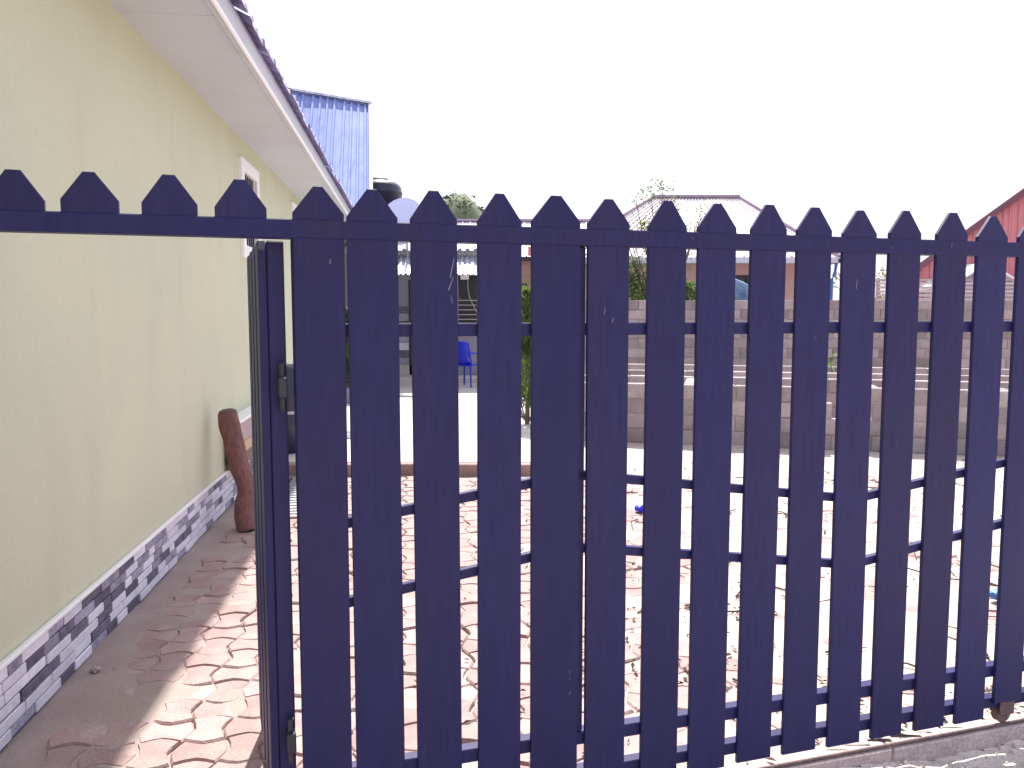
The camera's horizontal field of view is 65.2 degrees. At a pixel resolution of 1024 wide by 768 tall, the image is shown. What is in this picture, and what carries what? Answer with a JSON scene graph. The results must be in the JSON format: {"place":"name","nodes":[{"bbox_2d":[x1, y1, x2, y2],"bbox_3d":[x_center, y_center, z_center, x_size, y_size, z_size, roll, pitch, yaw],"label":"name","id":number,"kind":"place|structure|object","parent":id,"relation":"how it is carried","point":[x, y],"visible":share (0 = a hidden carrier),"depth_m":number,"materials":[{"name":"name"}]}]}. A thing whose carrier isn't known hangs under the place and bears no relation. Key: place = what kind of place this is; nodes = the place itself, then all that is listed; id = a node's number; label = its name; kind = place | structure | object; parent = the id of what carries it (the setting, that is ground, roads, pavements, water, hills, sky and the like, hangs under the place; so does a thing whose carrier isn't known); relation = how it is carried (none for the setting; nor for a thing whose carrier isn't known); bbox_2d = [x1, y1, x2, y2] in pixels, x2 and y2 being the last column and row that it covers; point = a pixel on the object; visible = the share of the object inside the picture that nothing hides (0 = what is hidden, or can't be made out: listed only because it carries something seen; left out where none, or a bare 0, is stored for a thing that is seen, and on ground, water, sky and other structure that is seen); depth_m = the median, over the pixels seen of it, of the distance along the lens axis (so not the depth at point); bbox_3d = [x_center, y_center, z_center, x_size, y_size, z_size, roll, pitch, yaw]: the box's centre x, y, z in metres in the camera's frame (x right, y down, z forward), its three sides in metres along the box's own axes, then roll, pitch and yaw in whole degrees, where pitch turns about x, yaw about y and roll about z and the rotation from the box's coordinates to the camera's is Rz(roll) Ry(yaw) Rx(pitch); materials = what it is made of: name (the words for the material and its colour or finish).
{"place":"outdoors","nodes":[
{"label":"outdoors","id":0,"kind":"place"},
{"bbox_2d":[445,193,481,218],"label":"hill","id":1,"kind":"structure","parent":0,"point":[475,212],"depth_m":82.62,"materials":[{"name":"green plant"}]},
{"bbox_2d":[443,191,483,213],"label":"woods","id":2,"kind":"object","parent":1,"relation":"on","point":[465,202],"visible":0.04,"depth_m":82.56,"materials":[{"name":"green plant"}]},
{"bbox_2d":[37,476,1021,767],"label":"pavement","id":3,"kind":"structure","parent":0,"point":[185,740],"depth_m":3.43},
{"bbox_2d":[218,408,253,532],"bbox_3d":[-1.913,0.609,5.612,0.359,0.873,0.165,4,7,40],"label":"wooden log","id":4,"kind":"object","parent":3,"relation":"on","point":[229,426],"visible":0.91,"depth_m":5.56,"materials":[{"name":"brown wood"}]},
{"bbox_2d":[289,478,296,517],"bbox_3d":[-1.732,0.916,6.556,0.368,0.017,1.440,-1,5,-7],"label":"drain grating","id":5,"kind":"object","parent":3,"relation":"on","point":[293,504],"visible":0.09,"depth_m":6.43,"materials":[{"name":"metal"}]},
{"bbox_2d":[634,504,642,511],"bbox_3d":[0.974,0.935,6.058,0.091,0.052,0.092,0,5,0],"label":"plastic bag","id":6,"kind":"object","parent":3,"relation":"on","point":[638,507],"visible":0.75,"depth_m":6.03,"materials":[{"name":"blue plastic"}]},
{"bbox_2d":[414,448,1023,762],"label":"leaf litter","id":7,"kind":"object","parent":3,"relation":"on","point":[685,667],"visible":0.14,"depth_m":4.00,"materials":[{"name":"brown plant"}]},
{"bbox_2d":[234,0,1023,299],"label":"sky","id":8,"kind":"structure","parent":0,"point":[883,109],"materials":[{"name":"white"}]},
{"bbox_2d":[584,441,1004,519],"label":"yard","id":9,"kind":"structure","parent":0,"point":[635,453],"depth_m":8.00,"materials":[{"name":"white concrete"}]},
{"bbox_2d":[288,87,476,382],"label":"blue roofed house","id":10,"kind":"structure","parent":9,"relation":"on","point":[341,126],"depth_m":17.17,"materials":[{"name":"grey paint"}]},
{"bbox_2d":[388,198,418,258],"bbox_3d":[-2.196,-3.055,15.730,0.696,1.219,0.852,-3,6,-30],"label":"satellite dish","id":11,"kind":"object","parent":10,"relation":"attached to","point":[403,209],"visible":0.29,"depth_m":15.77,"materials":[{"name":"paint"}]},
{"bbox_2d":[408,280,411,374],"bbox_3d":[-1.985,-1.154,16.994,0.393,2.080,0.100,0,5,0],"label":"door","id":12,"kind":"structure","parent":10,"relation":"in","point":[410,353],"depth_m":16.96,"materials":[{"name":"metal"}]},
{"bbox_2d":[458,273,476,322],"bbox_3d":[-0.894,-1.782,16.939,0.596,1.140,0.100,0,5,0],"label":"window","id":13,"kind":"structure","parent":10,"relation":"in","point":[467,313],"depth_m":16.95,"materials":[{"name":"white paint"}]},
{"bbox_2d":[373,177,402,203],"bbox_3d":[-3.681,-3.042,22.420,1.280,5.331,1.277,0,5,0],"label":"water tank","id":14,"kind":"object","parent":9,"relation":"on","point":[388,190],"visible":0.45,"depth_m":21.73,"materials":[{"name":"black plastic"}]},
{"bbox_2d":[289,383,529,476],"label":"platform","id":15,"kind":"structure","parent":9,"relation":"on","point":[467,431],"depth_m":9.15,"materials":[{"name":"concrete"}]},
{"bbox_2d":[286,363,294,453],"bbox_3d":[-2.340,0.231,8.152,0.510,0.910,0.510,0,5,0],"label":"black drum","id":16,"kind":"object","parent":15,"relation":"on","point":[291,421],"visible":0.07,"depth_m":7.96,"materials":[{"name":"plastic"}]},
{"bbox_2d":[345,307,348,386],"bbox_3d":[-2.688,-0.479,13.021,0.786,1.573,0.769,0,5,0],"label":"shrub","id":17,"kind":"object","parent":15,"relation":"on","point":[347,354],"visible":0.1,"depth_m":12.89,"materials":[{"name":"green plant"}]},
{"bbox_2d":[346,387,349,402],"bbox_3d":[-2.490,0.168,12.664,0.281,0.245,0.300,0,5,0],"label":"planter","id":18,"kind":"object","parent":15,"relation":"on","point":[347,392],"visible":0.2,"depth_m":12.51,"materials":[{"name":"grey paint"}]},
{"bbox_2d":[458,341,476,387],"bbox_3d":[-0.874,-0.392,15.399,0.514,0.886,0.541,3,6,30],"label":"plastic chair","id":19,"kind":"object","parent":15,"relation":"on","point":[464,353],"visible":0.55,"depth_m":15.17,"materials":[{"name":"blue plastic"}]},
{"bbox_2d":[521,284,529,423],"bbox_3d":[0.195,-0.354,10.105,0.807,1.835,0.771,0,5,0],"label":"shrub","id":20,"kind":"object","parent":15,"relation":"on","point":[525,393],"visible":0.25,"depth_m":9.96,"materials":[{"name":"green plant"}]},
{"bbox_2d":[0,469,1023,767],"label":"sand","id":21,"kind":"structure","parent":9,"relation":"on","point":[82,697],"depth_m":3.68,"materials":[{"name":"beige sand"}]},
{"bbox_2d":[89,666,100,672],"bbox_3d":[-1.753,1.197,3.369,0.041,0.024,0.040,1,5,14],"label":"stone","id":22,"kind":"object","parent":21,"relation":"on","point":[94,669],"visible":1,"depth_m":3.36,"materials":[{"name":"stone"}]},
{"bbox_2d":[990,588,997,599],"bbox_3d":[2.538,1.091,4.157,0.103,0.057,0.093,-2,5,-21],"label":"plastic bag","id":23,"kind":"object","parent":21,"relation":"on","point":[993,593],"visible":0.29,"depth_m":4.16,"materials":[{"name":"blue plastic"}]},
{"bbox_2d":[457,219,588,290],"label":"tan house","id":24,"kind":"structure","parent":9,"relation":"on","point":[526,260],"depth_m":24.82,"materials":[{"name":"paint"}]},
{"bbox_2d":[521,300,747,381],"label":"block wall","id":25,"kind":"structure","parent":9,"relation":"on","point":[636,343],"depth_m":14.58,"materials":[{"name":"grey concrete"}]},
{"bbox_2d":[595,176,721,299],"bbox_3d":[2.854,-1.928,15.899,2.428,4.260,2.071,-4,6,-38],"label":"leafy tree","id":26,"kind":"object","parent":9,"relation":"on","point":[635,283],"visible":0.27,"depth_m":15.67,"materials":[{"name":"green plant"}]},
{"bbox_2d":[684,378,693,383],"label":"block wall","id":27,"kind":"structure","parent":9,"relation":"on","point":[689,381],"depth_m":9.54,"materials":[{"name":"grey concrete"}]},
{"bbox_2d":[585,195,839,299],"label":"pink house","id":28,"kind":"structure","parent":9,"relation":"on","point":[743,212],"depth_m":22.29,"materials":[{"name":"paint"}]},
{"bbox_2d":[735,275,747,283],"bbox_3d":[5.673,-2.421,20.883,0.971,0.829,0.090,0,5,0],"label":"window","id":29,"kind":"structure","parent":28,"relation":"in","point":[744,278],"depth_m":20.82,"materials":[{"name":"glass"}]},
{"bbox_2d":[735,279,747,299],"bbox_3d":[4.909,-1.143,17.567,2.200,2.397,1.400,0,5,0],"label":"tarpaulin","id":30,"kind":"object","parent":9,"relation":"on","point":[741,290],"visible":0.11,"depth_m":17.18,"materials":[{"name":"blue plastic"}]},
{"bbox_2d":[584,382,1007,455],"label":"block wall","id":31,"kind":"structure","parent":9,"relation":"on","point":[635,431],"depth_m":8.87,"materials":[{"name":"grey concrete"}]},
{"bbox_2d":[585,363,1008,375],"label":"block wall","id":32,"kind":"structure","parent":9,"relation":"on","point":[964,371],"depth_m":12.33,"materials":[{"name":"grey concrete"}]},
{"bbox_2d":[828,350,836,372],"bbox_3d":[4.701,-0.027,11.864,1.399,1.074,1.462,0,5,0],"label":"weed","id":33,"kind":"object","parent":9,"relation":"on","point":[830,362],"visible":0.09,"depth_m":11.94,"materials":[{"name":"green plant"}]},
{"bbox_2d":[832,267,885,297],"bbox_3d":[11.496,-2.255,26.040,2.612,3.132,1.589,0,5,0],"label":"tree","id":34,"kind":"object","parent":9,"relation":"on","point":[836,277],"visible":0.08,"depth_m":25.80,"materials":[{"name":"green plant"}]},
{"bbox_2d":[783,300,1012,368],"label":"block wall","id":35,"kind":"structure","parent":9,"relation":"on","point":[923,339],"depth_m":14.41,"materials":[{"name":"grey concrete"}]},
{"bbox_2d":[875,279,1013,299],"bbox_3d":[9.143,-0.884,15.412,4.335,2.260,0.100,0,5,0],"label":"slatted fence","id":36,"kind":"object","parent":9,"relation":"on","point":[878,295],"visible":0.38,"depth_m":15.29,"materials":[{"name":"wood"}]},
{"bbox_2d":[919,264,1013,297],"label":"shed","id":37,"kind":"structure","parent":9,"relation":"on","point":[969,271],"depth_m":16.49,"materials":[{"name":"grey paint"}]},
{"bbox_2d":[919,188,1023,297],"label":"red building","id":38,"kind":"structure","parent":9,"relation":"on","point":[1009,213],"depth_m":16.88,"materials":[{"name":"red metal"}]},
{"bbox_2d":[585,374,1008,417],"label":"block wall","id":39,"kind":"structure","parent":0,"point":[831,390],"depth_m":9.90,"materials":[{"name":"grey concrete"}]},
{"bbox_2d":[628,369,1008,381],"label":"block wall","id":40,"kind":"structure","parent":0,"point":[1004,378],"depth_m":10.89,"materials":[{"name":"grey concrete"}]},
{"bbox_2d":[841,740,1023,767],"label":"road","id":41,"kind":"structure","parent":0,"point":[992,760],"depth_m":2.81,"materials":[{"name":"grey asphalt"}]},
{"label":"ground","id":42,"kind":"structure","parent":0,"visible":0},
{"bbox_2d":[0,0,352,751],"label":"cream house","id":43,"kind":"structure","parent":42,"relation":"on","point":[124,370],"depth_m":3.92,"materials":[{"name":"paint"}]},
{"bbox_2d":[228,405,251,470],"bbox_3d":[-2.300,0.360,7.398,0.135,0.385,2.620,-1,5,-7],"label":"wall ledge","id":44,"kind":"object","parent":43,"relation":"attached to","point":[244,415],"depth_m":6.44,"materials":[{"name":"beige paint"}]},
{"bbox_2d":[238,156,260,258],"bbox_3d":[-2.374,-1.540,7.181,0.095,0.850,0.790,-1,5,-7],"label":"window","id":45,"kind":"structure","parent":43,"relation":"in","point":[247,172],"depth_m":7.08,"materials":[{"name":"white paint"}]},
{"bbox_2d":[291,202,296,218],"bbox_3d":[-2.773,-1.443,10.346,0.095,1.660,1.090,-1,5,-7],"label":"window","id":46,"kind":"structure","parent":43,"relation":"in","point":[293,205],"depth_m":9.75,"materials":[{"name":"white paint"}]},
{"bbox_2d":[734,705,1023,767],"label":"gate sill","id":47,"kind":"structure","parent":42,"relation":"on","point":[950,741],"depth_m":2.81,"materials":[{"name":"concrete"}]},
{"bbox_2d":[0,169,1023,767],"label":"sliding gate","id":48,"kind":"structure","parent":47,"relation":"on","point":[578,327],"depth_m":2.38,"materials":[{"name":"metal"}]},
{"bbox_2d":[247,240,296,767],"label":"wicket door","id":49,"kind":"structure","parent":48,"relation":"in","point":[265,262],"depth_m":2.17,"materials":[{"name":"paint"}]}
]}

